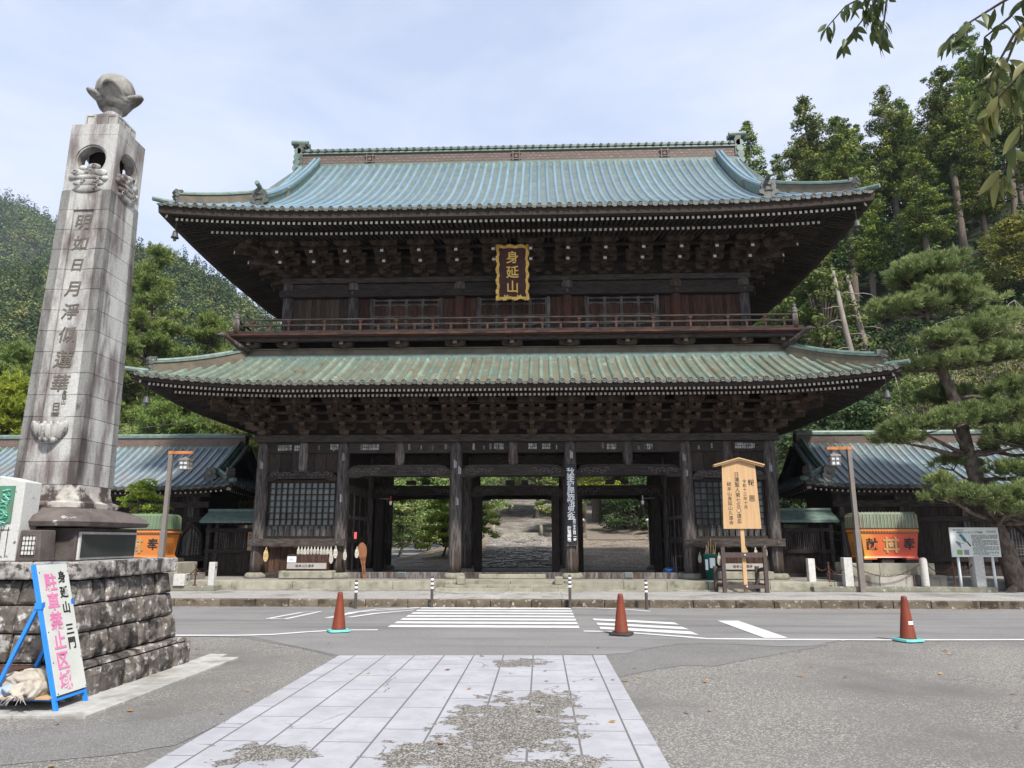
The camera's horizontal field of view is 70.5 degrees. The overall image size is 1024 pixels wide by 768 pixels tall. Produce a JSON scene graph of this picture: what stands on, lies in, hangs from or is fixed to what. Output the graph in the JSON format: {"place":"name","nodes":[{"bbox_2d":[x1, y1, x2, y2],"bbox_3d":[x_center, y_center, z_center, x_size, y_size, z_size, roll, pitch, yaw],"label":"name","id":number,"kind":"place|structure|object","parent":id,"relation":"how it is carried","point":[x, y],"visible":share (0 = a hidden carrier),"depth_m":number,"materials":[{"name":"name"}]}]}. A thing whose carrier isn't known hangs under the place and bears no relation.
{"place":"outdoors","nodes":[
{"label":"outdoors","id":0,"kind":"place"},
{"bbox_2d":[391,543,442,563],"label":"asphalt path","id":1,"kind":"structure","parent":0,"point":[408,551],"depth_m":47.20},
{"bbox_2d":[0,636,1023,767],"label":"plaza","id":2,"kind":"structure","parent":0,"point":[912,707],"depth_m":7.48,"materials":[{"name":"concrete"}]},
{"bbox_2d":[0,654,237,718],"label":"granite apron","id":3,"kind":"object","parent":2,"relation":"on","point":[102,701],"visible":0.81,"depth_m":7.68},
{"bbox_2d":[0,563,87,710],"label":"frame sign","id":4,"kind":"object","parent":3,"relation":"on","point":[60,652],"visible":1,"depth_m":7.33,"materials":[{"name":"blue paint"}]},
{"bbox_2d":[1,668,47,685],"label":"sandbag","id":5,"kind":"object","parent":4,"relation":"on","point":[17,677],"visible":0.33,"depth_m":7.17,"materials":[{"name":"fabric"}]},
{"bbox_2d":[0,679,49,705],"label":"sandbag","id":6,"kind":"object","parent":4,"relation":"on","point":[28,689],"visible":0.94,"depth_m":7.00,"materials":[{"name":"fabric"}]},
{"bbox_2d":[0,73,190,701],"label":"monument pillar","id":7,"kind":"structure","parent":3,"relation":"on","point":[66,458],"depth_m":9.17,"materials":[{"name":"stone"}]},
{"bbox_2d":[0,476,41,561],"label":"stele","id":8,"kind":"object","parent":7,"relation":"on","point":[19,501],"visible":0.94,"depth_m":8.17,"materials":[{"name":"stone"}]},
{"bbox_2d":[15,530,55,561],"bbox_3d":[-5.344,1.816,8.143,0.278,0.343,0.276,0,-12,2],"label":"stone box","id":9,"kind":"object","parent":7,"relation":"on","point":[36,545],"visible":0.99,"depth_m":8.04,"materials":[{"name":"stone"}]},
{"bbox_2d":[0,702,256,764],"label":"asphalt patch","id":10,"kind":"object","parent":2,"relation":"on","point":[56,743],"visible":1,"depth_m":6.18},
{"bbox_2d":[145,655,669,767],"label":"painted paving","id":11,"kind":"structure","parent":2,"relation":"on","point":[387,711],"depth_m":6.73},
{"bbox_2d":[215,636,840,676],"bbox_3d":[-0.001,4.006,10.789,11.476,0.001,3.715,0,-12,2],"label":"asphalt patch","id":12,"kind":"object","parent":2,"relation":"on","point":[648,659],"visible":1,"depth_m":10.66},
{"bbox_2d":[250,636,835,654],"bbox_3d":[0.414,4.151,11.476,10.300,0.001,2.200,0,-12,2],"label":"asphalt patch","id":13,"kind":"object","parent":12,"relation":"on","point":[384,645],"visible":1,"depth_m":11.65,"materials":[{"name":"asphalt"}]},
{"bbox_2d":[893,596,924,642],"bbox_3d":[6.581,3.913,12.104,0.390,0.720,0.390,4,-13,-17],"label":"traffic cone","id":14,"kind":"object","parent":2,"relation":"on","point":[907,633],"visible":1,"depth_m":12.02,"materials":[{"name":"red plastic"}]},
{"bbox_2d":[818,0,1023,208],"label":"cherry tree","id":15,"kind":"object","parent":2,"relation":"on","point":[1012,99],"visible":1,"depth_m":2.25,"materials":[{"name":"green plant"}]},
{"bbox_2d":[0,202,1023,568],"bbox_3d":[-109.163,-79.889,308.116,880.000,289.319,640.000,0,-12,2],"label":"ground","id":16,"kind":"structure","parent":0,"point":[612,554],"depth_m":45.40,"materials":[{"name":"green plant"}]},
{"bbox_2d":[0,369,29,451],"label":"pine tree","id":17,"kind":"object","parent":16,"relation":"on","point":[13,391],"visible":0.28,"depth_m":30.57,"materials":[{"name":"green plant"}]},
{"bbox_2d":[0,336,34,377],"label":"pine tree","id":18,"kind":"object","parent":16,"relation":"on","point":[15,355],"visible":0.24,"depth_m":45.98,"materials":[{"name":"green plant"}]},
{"bbox_2d":[0,187,57,269],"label":"forest","id":19,"kind":"object","parent":16,"relation":"on","point":[39,223],"visible":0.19,"depth_m":485.12,"materials":[{"name":"green plant"}]},
{"bbox_2d":[118,323,149,433],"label":"pine tree","id":20,"kind":"object","parent":16,"relation":"on","point":[131,384],"visible":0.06,"depth_m":43.18,"materials":[{"name":"green plant"}]},
{"bbox_2d":[0,238,280,396],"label":"hill forest","id":21,"kind":"object","parent":16,"relation":"on","point":[209,288],"visible":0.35,"depth_m":190.69,"materials":[{"name":"green plant"}]},
{"bbox_2d":[121,241,202,425],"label":"pine tree","id":22,"kind":"object","parent":16,"relation":"on","point":[152,334],"visible":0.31,"depth_m":47.38,"materials":[{"name":"green plant"}]},
{"bbox_2d":[121,390,220,433],"bbox_3d":[-18.059,4.706,38.784,8.316,10.944,8.386,-7,-14,28],"label":"pine tree","id":23,"kind":"object","parent":16,"relation":"on","point":[159,410],"visible":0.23,"depth_m":37.56,"materials":[{"name":"green plant"}]},
{"bbox_2d":[186,308,235,423],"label":"pine tree","id":24,"kind":"object","parent":16,"relation":"on","point":[213,324],"visible":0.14,"depth_m":50.41,"materials":[{"name":"green plant"}]},
{"bbox_2d":[201,418,258,527],"bbox_3d":[-14.167,5.234,37.356,6.531,9.356,8.433,7,-14,-30],"label":"pine tree","id":25,"kind":"object","parent":16,"relation":"on","point":[222,428],"visible":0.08,"depth_m":36.69,"materials":[{"name":"green plant"}]},
{"bbox_2d":[392,479,441,556],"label":"maple tree","id":26,"kind":"object","parent":16,"relation":"on","point":[403,517],"visible":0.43,"depth_m":42.36,"materials":[{"name":"green plant"}]},
{"bbox_2d":[392,477,449,550],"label":"maple tree","id":27,"kind":"object","parent":16,"relation":"on","point":[436,481],"visible":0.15,"depth_m":49.16,"materials":[{"name":"green plant"}]},
{"bbox_2d":[415,499,448,556],"bbox_3d":[-3.581,7.531,37.331,2.759,3.833,2.874,3,-12,-13],"label":"maple tree","id":28,"kind":"object","parent":16,"relation":"on","point":[442,529],"visible":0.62,"depth_m":37.19,"materials":[{"name":"green plant"}]},
{"bbox_2d":[481,484,503,538],"bbox_3d":[-1.742,7.336,38.321,2.614,4.383,2.589,0,-12,2],"label":"maple tree","id":29,"kind":"object","parent":16,"relation":"on","point":[489,515],"visible":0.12,"depth_m":38.26,"materials":[{"name":"green plant"}]},
{"bbox_2d":[490,500,551,534],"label":"stone stairs","id":30,"kind":"structure","parent":16,"relation":"on","point":[515,519],"depth_m":59.62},
{"bbox_2d":[171,598,1023,608],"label":"kerb","id":31,"kind":"structure","parent":16,"relation":"on","point":[602,603],"depth_m":18.06,"materials":[{"name":"stone"}]},
{"bbox_2d":[595,476,647,529],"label":"shrub","id":32,"kind":"object","parent":16,"relation":"on","point":[622,506],"visible":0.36,"depth_m":50.89,"materials":[{"name":"green plant"}]},
{"bbox_2d":[739,120,769,177],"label":"cedar tree","id":33,"kind":"object","parent":16,"relation":"on","point":[749,147],"visible":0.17,"depth_m":80.71,"materials":[{"name":"green plant"}]},
{"bbox_2d":[752,290,837,348],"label":"young tree","id":34,"kind":"object","parent":16,"relation":"on","point":[807,317],"visible":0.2,"depth_m":49.15,"materials":[{"name":"green plant"}]},
{"bbox_2d":[588,200,1023,530],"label":"slope undergrowth","id":35,"kind":"object","parent":16,"relation":"on","point":[882,338],"visible":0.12,"depth_m":47.41,"materials":[{"name":"green plant"}]},
{"bbox_2d":[775,94,838,316],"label":"cedar tree","id":36,"kind":"object","parent":16,"relation":"on","point":[800,153],"visible":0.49,"depth_m":66.52,"materials":[{"name":"green plant"}]},
{"bbox_2d":[775,420,856,525],"bbox_3d":[15.061,4.902,34.738,5.230,6.284,5.454,0,-12,2],"label":"shrub","id":37,"kind":"object","parent":16,"relation":"on","point":[790,503],"visible":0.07,"depth_m":34.88,"materials":[{"name":"green plant"}]},
{"bbox_2d":[773,251,877,350],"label":"young tree","id":38,"kind":"object","parent":16,"relation":"on","point":[825,278],"visible":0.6,"depth_m":46.89,"materials":[{"name":"green plant"}]},
{"bbox_2d":[824,270,870,350],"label":"bare trunk","id":39,"kind":"object","parent":16,"relation":"on","point":[847,338],"visible":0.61,"depth_m":44.95,"materials":[{"name":"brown wood"}]},
{"bbox_2d":[811,116,889,305],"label":"cedar tree","id":40,"kind":"object","parent":16,"relation":"on","point":[843,160],"visible":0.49,"depth_m":60.22,"materials":[{"name":"green plant"}]},
{"bbox_2d":[827,400,891,429],"bbox_3d":[17.616,3.620,36.309,5.808,5.768,5.539,0,-12,2],"label":"shrub","id":41,"kind":"object","parent":16,"relation":"on","point":[859,411],"visible":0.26,"depth_m":36.23,"materials":[{"name":"green plant"}]},
{"bbox_2d":[844,275,883,351],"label":"bare trunk","id":42,"kind":"object","parent":16,"relation":"on","point":[860,327],"visible":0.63,"depth_m":46.43,"materials":[{"name":"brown wood"}]},
{"bbox_2d":[836,165,902,331],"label":"cedar tree","id":43,"kind":"object","parent":16,"relation":"on","point":[868,257],"visible":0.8,"depth_m":54.84,"materials":[{"name":"green plant"}]},
{"bbox_2d":[754,104,1023,331],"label":"slope forest","id":44,"kind":"object","parent":16,"relation":"on","point":[888,211],"visible":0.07,"depth_m":65.86,"materials":[{"name":"green plant"}]},
{"bbox_2d":[861,84,928,258],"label":"cedar tree","id":45,"kind":"object","parent":16,"relation":"on","point":[892,172],"visible":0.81,"depth_m":63.99,"materials":[{"name":"green plant"}]},
{"bbox_2d":[879,96,928,252],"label":"cedar tree","id":46,"kind":"object","parent":16,"relation":"on","point":[904,108],"visible":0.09,"depth_m":71.08,"materials":[{"name":"green plant"}]},
{"bbox_2d":[883,146,956,252],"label":"cedar tree","id":47,"kind":"object","parent":16,"relation":"on","point":[912,189],"visible":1,"depth_m":52.38,"materials":[{"name":"green plant"}]},
{"bbox_2d":[863,367,994,429],"bbox_3d":[20.753,2.666,36.039,6.626,6.857,6.419,-11,-16,41],"label":"shrub","id":48,"kind":"object","parent":16,"relation":"on","point":[917,384],"visible":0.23,"depth_m":36.20,"materials":[{"name":"green plant"}]},
{"bbox_2d":[899,64,1004,258],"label":"cedar tree","id":49,"kind":"object","parent":16,"relation":"on","point":[947,129],"visible":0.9,"depth_m":59.72,"materials":[{"name":"green plant"}]},
{"bbox_2d":[924,359,1023,429],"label":"shrub","id":50,"kind":"object","parent":16,"relation":"on","point":[991,371],"visible":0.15,"depth_m":36.41,"materials":[{"name":"green plant"}]},
{"bbox_2d":[951,21,999,173],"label":"cedar tree","id":51,"kind":"object","parent":16,"relation":"on","point":[968,72],"visible":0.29,"depth_m":72.27,"materials":[{"name":"green plant"}]},
{"bbox_2d":[945,125,1018,266],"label":"cedar tree","id":52,"kind":"object","parent":16,"relation":"on","point":[980,207],"visible":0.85,"depth_m":53.82,"materials":[{"name":"green plant"}]},
{"bbox_2d":[965,212,1023,294],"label":"broadleaf tree","id":53,"kind":"object","parent":16,"relation":"on","point":[999,237],"visible":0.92,"depth_m":43.38,"materials":[{"name":"green plant"}]},
{"bbox_2d":[967,57,1023,217],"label":"cedar tree","id":54,"kind":"object","parent":16,"relation":"on","point":[1007,122],"visible":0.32,"depth_m":61.81,"materials":[{"name":"green plant"}]},
{"bbox_2d":[0,0,1023,322],"label":"sky","id":55,"kind":"structure","parent":0,"point":[226,87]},
{"bbox_2d":[482,535,551,567],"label":"stone path","id":56,"kind":"structure","parent":0,"point":[529,554],"depth_m":37.79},
{"bbox_2d":[166,590,1023,606],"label":"pavement","id":57,"kind":"structure","parent":0,"point":[720,595],"depth_m":19.65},
{"bbox_2d":[158,451,193,556],"bbox_3d":[-10.024,4.043,21.532,0.735,4.100,0.311,0,-12,2],"label":"street lamp","id":58,"kind":"object","parent":57,"relation":"on","point":[185,463],"visible":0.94,"depth_m":21.70,"materials":[{"name":"beige metal"}]},
{"bbox_2d":[164,558,204,584],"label":"stone plinth","id":59,"kind":"structure","parent":57,"relation":"on","point":[183,567],"depth_m":22.37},
{"bbox_2d":[127,513,181,557],"bbox_3d":[-11.457,4.741,22.599,1.767,1.363,1.145,0,-12,2],"label":"water tub","id":60,"kind":"object","parent":59,"relation":"on","point":[147,542],"visible":0.46,"depth_m":22.13,"materials":[{"name":"orange metal"}]},
{"bbox_2d":[429,592,571,598],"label":"granite walk","id":61,"kind":"structure","parent":57,"relation":"on","point":[498,595],"depth_m":19.55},
{"bbox_2d":[435,579,582,591],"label":"stone steps","id":62,"kind":"structure","parent":57,"relation":"on","point":[503,588],"depth_m":21.19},
{"bbox_2d":[220,589,812,591],"bbox_3d":[-0.700,6.112,21.491,21.690,0.034,0.145,0,-12,2],"label":"drain edging","id":63,"kind":"object","parent":57,"relation":"on","point":[533,590],"visible":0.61,"depth_m":21.49,"materials":[{"name":"grey stone"}]},
{"bbox_2d":[189,568,1006,590],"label":"stone terrace","id":64,"kind":"structure","parent":57,"relation":"on","point":[242,582],"depth_m":21.76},
{"bbox_2d":[0,434,256,571],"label":"temple wing","id":65,"kind":"structure","parent":64,"relation":"on","point":[221,474],"depth_m":27.19,"materials":[{"name":"tile"}]},
{"bbox_2d":[176,522,202,554],"bbox_3d":[-11.583,5.565,26.133,0.944,1.180,0.130,0,-12,2],"label":"bell window","id":66,"kind":"structure","parent":65,"relation":"in","point":[196,546],"depth_m":26.11,"materials":[{"name":"brown wood"}]},
{"bbox_2d":[115,478,182,532],"bbox_3d":[-12.380,5.170,23.967,2.817,4.121,2.409,0,-12,2],"label":"maple tree","id":67,"kind":"object","parent":64,"relation":"on","point":[147,493],"visible":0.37,"depth_m":24.10,"materials":[{"name":"green plant"}]},
{"bbox_2d":[199,509,253,575],"bbox_3d":[-9.602,5.491,25.196,2.090,2.270,1.280,0,-12,2],"label":"roofed fence","id":68,"kind":"object","parent":64,"relation":"on","point":[229,553],"visible":0.71,"depth_m":25.07,"materials":[{"name":"brown wood"}]},
{"bbox_2d":[218,532,247,548],"bbox_3d":[-9.602,5.454,25.214,1.290,0.650,0.100,0,-12,2],"label":"slat window","id":69,"kind":"structure","parent":68,"relation":"in","point":[227,540],"depth_m":25.20,"materials":[{"name":"grey wood"}]},
{"bbox_2d":[278,570,335,578],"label":"stone block","id":70,"kind":"structure","parent":64,"relation":"on","point":[285,574],"depth_m":22.76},
{"bbox_2d":[286,554,329,570],"bbox_3d":[-6.491,5.693,23.117,1.300,0.500,0.398,0,-12,2],"label":"offertory box","id":71,"kind":"object","parent":70,"relation":"on","point":[308,562],"visible":1,"depth_m":22.95,"materials":[{"name":"brown wood"}]},
{"bbox_2d":[124,131,909,579],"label":"temple gate","id":72,"kind":"structure","parent":64,"relation":"on","point":[626,339],"depth_m":23.98,"materials":[{"name":"brown wood"}]},
{"bbox_2d":[264,480,335,538],"bbox_3d":[-6.945,4.126,23.891,2.320,1.910,0.140,0,-12,2],"label":"lattice window","id":73,"kind":"structure","parent":72,"relation":"in","point":[297,509],"depth_m":23.92,"materials":[{"name":"brown wood"}]},
{"bbox_2d":[372,299,389,329],"bbox_3d":[-4.587,-2.186,25.411,0.578,1.630,0.084,0,-12,2],"label":"door panel","id":74,"kind":"structure","parent":72,"relation":"in","point":[381,308],"depth_m":25.49,"materials":[{"name":"brown wood"}]},
{"bbox_2d":[389,299,406,329],"bbox_3d":[-4.004,-2.190,25.389,0.578,1.630,0.084,0,-12,2],"label":"door panel","id":75,"kind":"structure","parent":72,"relation":"in","point":[397,308],"depth_m":25.47,"materials":[{"name":"brown wood"}]},
{"bbox_2d":[406,299,422,328],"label":"door panel","id":76,"kind":"structure","parent":72,"relation":"in","point":[414,307],"depth_m":25.44,"materials":[{"name":"brown wood"}]},
{"bbox_2d":[422,298,439,328],"bbox_3d":[-2.837,-2.200,25.346,0.578,1.630,0.084,0,-12,2],"label":"door panel","id":77,"kind":"structure","parent":72,"relation":"in","point":[430,306],"depth_m":25.43,"materials":[{"name":"brown wood"}]},
{"bbox_2d":[480,298,496,328],"bbox_3d":[-0.830,-2.216,25.270,0.578,1.630,0.084,0,-12,2],"label":"door panel","id":78,"kind":"structure","parent":72,"relation":"in","point":[488,306],"depth_m":25.35,"materials":[{"name":"brown wood"}]},
{"bbox_2d":[497,298,512,327],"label":"door panel","id":79,"kind":"structure","parent":72,"relation":"in","point":[504,308],"depth_m":25.32,"materials":[{"name":"brown wood"}]},
{"bbox_2d":[495,243,529,300],"bbox_3d":[0.016,-3.977,24.724,1.156,2.245,0.518,0,-12,2],"label":"name plaque","id":80,"kind":"object","parent":72,"relation":"hanging from","point":[512,272],"visible":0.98,"depth_m":24.68,"materials":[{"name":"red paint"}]},
{"bbox_2d":[513,297,529,327],"bbox_3d":[0.337,-2.225,25.226,0.578,1.630,0.084,0,-12,2],"label":"door panel","id":81,"kind":"structure","parent":72,"relation":"in","point":[521,307],"depth_m":25.29,"materials":[{"name":"brown wood"}]},
{"bbox_2d":[530,297,546,327],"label":"door panel","id":82,"kind":"structure","parent":72,"relation":"in","point":[537,306],"depth_m":25.28,"materials":[{"name":"brown wood"}]},
{"bbox_2d":[566,464,576,545],"bbox_3d":[1.908,3.874,23.316,0.340,2.600,0.070,0,-12,2],"label":"banner board","id":83,"kind":"object","parent":72,"relation":"attached to","point":[571,515],"visible":1,"depth_m":23.27,"materials":[{"name":"white"}]},
{"bbox_2d":[588,296,604,326],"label":"door panel","id":84,"kind":"structure","parent":72,"relation":"in","point":[596,306],"depth_m":25.20,"materials":[{"name":"brown wood"}]},
{"bbox_2d":[604,296,621,326],"bbox_3d":[3.511,-2.251,25.107,0.578,1.630,0.084,0,-12,2],"label":"door panel","id":85,"kind":"structure","parent":72,"relation":"in","point":[612,305],"depth_m":25.19,"materials":[{"name":"brown wood"}]},
{"bbox_2d":[621,296,638,326],"bbox_3d":[4.094,-2.256,25.085,0.578,1.630,0.084,0,-12,2],"label":"door panel","id":86,"kind":"structure","parent":72,"relation":"in","point":[629,305],"depth_m":25.16,"materials":[{"name":"brown wood"}]},
{"bbox_2d":[638,296,655,326],"bbox_3d":[4.678,-2.261,25.063,0.578,1.630,0.084,0,-12,2],"label":"door panel","id":87,"kind":"structure","parent":72,"relation":"in","point":[646,304],"depth_m":25.14,"materials":[{"name":"brown wood"}]},
{"bbox_2d":[693,479,768,538],"bbox_3d":[7.025,4.013,23.367,2.320,1.910,0.140,0,-12,2],"label":"lattice window","id":88,"kind":"structure","parent":72,"relation":"in","point":[708,502],"depth_m":23.37,"materials":[{"name":"brown wood"}]},
{"bbox_2d":[780,508,838,576],"bbox_3d":[9.794,5.334,24.468,2.090,2.270,1.280,0,-12,2],"label":"roofed fence","id":89,"kind":"object","parent":64,"relation":"on","point":[802,544],"visible":0.69,"depth_m":24.35,"materials":[{"name":"brown wood"}]},
{"bbox_2d":[784,532,819,548],"bbox_3d":[9.794,5.297,24.486,1.290,0.650,0.100,0,-12,2],"label":"slat window","id":90,"kind":"structure","parent":89,"relation":"in","point":[794,540],"depth_m":24.47,"materials":[{"name":"grey wood"}]},
{"bbox_2d":[826,559,947,586],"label":"stone plinth","id":91,"kind":"structure","parent":64,"relation":"on","point":[888,567],"depth_m":21.35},
{"bbox_2d":[845,512,918,558],"bbox_3d":[11.242,4.601,22.019,1.777,1.393,1.056,0,-12,2],"label":"water tub","id":92,"kind":"object","parent":91,"relation":"on","point":[892,535],"visible":0.79,"depth_m":21.56,"materials":[{"name":"orange metal"}]},
{"bbox_2d":[777,429,1023,574],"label":"temple wing","id":93,"kind":"structure","parent":64,"relation":"on","point":[887,478],"depth_m":25.46,"materials":[{"name":"tile"}]},
{"bbox_2d":[1006,526,1023,555],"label":"bell window","id":94,"kind":"structure","parent":93,"relation":"in","point":[1016,533],"depth_m":25.06,"materials":[{"name":"brown wood"}]},
{"bbox_2d":[712,457,769,592],"bbox_3d":[6.683,4.118,21.305,1.540,3.857,0.650,0,-12,2],"label":"notice board","id":95,"kind":"object","parent":57,"relation":"on","point":[741,509],"visible":1,"depth_m":21.18,"materials":[{"name":"beige"}]},
{"bbox_2d":[826,447,865,592],"bbox_3d":[9.785,3.937,21.278,0.735,4.200,0.311,0,-12,2],"label":"street lamp","id":96,"kind":"object","parent":57,"relation":"on","point":[833,459],"visible":1,"depth_m":21.28,"materials":[{"name":"beige metal"}]},
{"bbox_2d":[811,586,997,591],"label":"kerb","id":97,"kind":"structure","parent":57,"relation":"on","point":[893,589],"depth_m":20.87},
{"bbox_2d":[968,556,986,586],"bbox_3d":[13.577,5.457,21.119,0.300,0.860,0.280,0,-12,2],"label":"stone post","id":98,"kind":"object","parent":97,"relation":"on","point":[977,573],"visible":0.92,"depth_m":21.02,"materials":[{"name":"stone"}]},
{"bbox_2d":[862,243,1023,591],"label":"pine tree","id":99,"kind":"object","parent":57,"relation":"on","point":[935,282],"visible":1,"depth_m":21.96,"materials":[{"name":"green plant"}]},
{"bbox_2d":[874,300,1023,448],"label":"weeping tree","id":100,"kind":"object","parent":57,"relation":"on","point":[1005,368],"visible":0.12,"depth_m":29.92,"materials":[{"name":"green plant"}]},
{"bbox_2d":[948,527,1001,586],"bbox_3d":[13.534,5.117,21.128,1.400,1.830,0.106,0,-12,2],"label":"information board","id":101,"kind":"object","parent":57,"relation":"on","point":[975,541],"visible":1,"depth_m":21.17,"materials":[{"name":"white"}]},
{"bbox_2d":[171,606,1023,638],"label":"road","id":102,"kind":"structure","parent":0,"point":[815,623],"depth_m":14.80,"materials":[{"name":"asphalt"}]},
{"bbox_2d":[327,592,349,632],"bbox_3d":[-3.178,4.191,13.349,0.390,0.700,0.390,6,-14,-26],"label":"traffic cone","id":103,"kind":"object","parent":102,"relation":"on","point":[338,625],"visible":1,"depth_m":13.25,"materials":[{"name":"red plastic"}]},
{"bbox_2d":[388,607,578,627],"bbox_3d":[-0.476,5.108,15.943,3.690,0.001,4.220,0,-12,2],"label":"crosswalk marking","id":104,"kind":"object","parent":102,"relation":"on","point":[490,626],"visible":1,"depth_m":15.48,"materials":[{"name":"paint"}]},
{"bbox_2d":[326,608,786,637],"bbox_3d":[0.759,4.965,15.279,9.528,0.001,2.885,-5,-13,21],"label":"hatched marking","id":105,"kind":"object","parent":102,"relation":"on","point":[763,633],"visible":0.9,"depth_m":13.89,"materials":[{"name":"paint"}]},
{"bbox_2d":[175,607,1023,639],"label":"edge line marking","id":106,"kind":"object","parent":102,"relation":"on","point":[611,631],"visible":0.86,"depth_m":12.72,"materials":[{"name":"paint"}]},
{"bbox_2d":[609,593,633,635],"bbox_3d":[1.939,4.098,12.912,0.390,0.700,0.390,-6,-13,25],"label":"traffic cone","id":107,"kind":"object","parent":102,"relation":"on","point":[621,627],"visible":1,"depth_m":12.82,"materials":[{"name":"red plastic"}]},
{"bbox_2d":[586,506,639,539],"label":"gravel path","id":108,"kind":"structure","parent":0,"point":[594,531],"depth_m":50.64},
{"bbox_2d":[720,557,762,571],"bbox_3d":[7.199,5.584,22.610,1.300,0.500,0.384,0,-12,2],"label":"offertory box","id":109,"kind":"object","parent":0,"point":[733,563],"visible":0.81,"depth_m":22.44,"materials":[{"name":"brown wood"}]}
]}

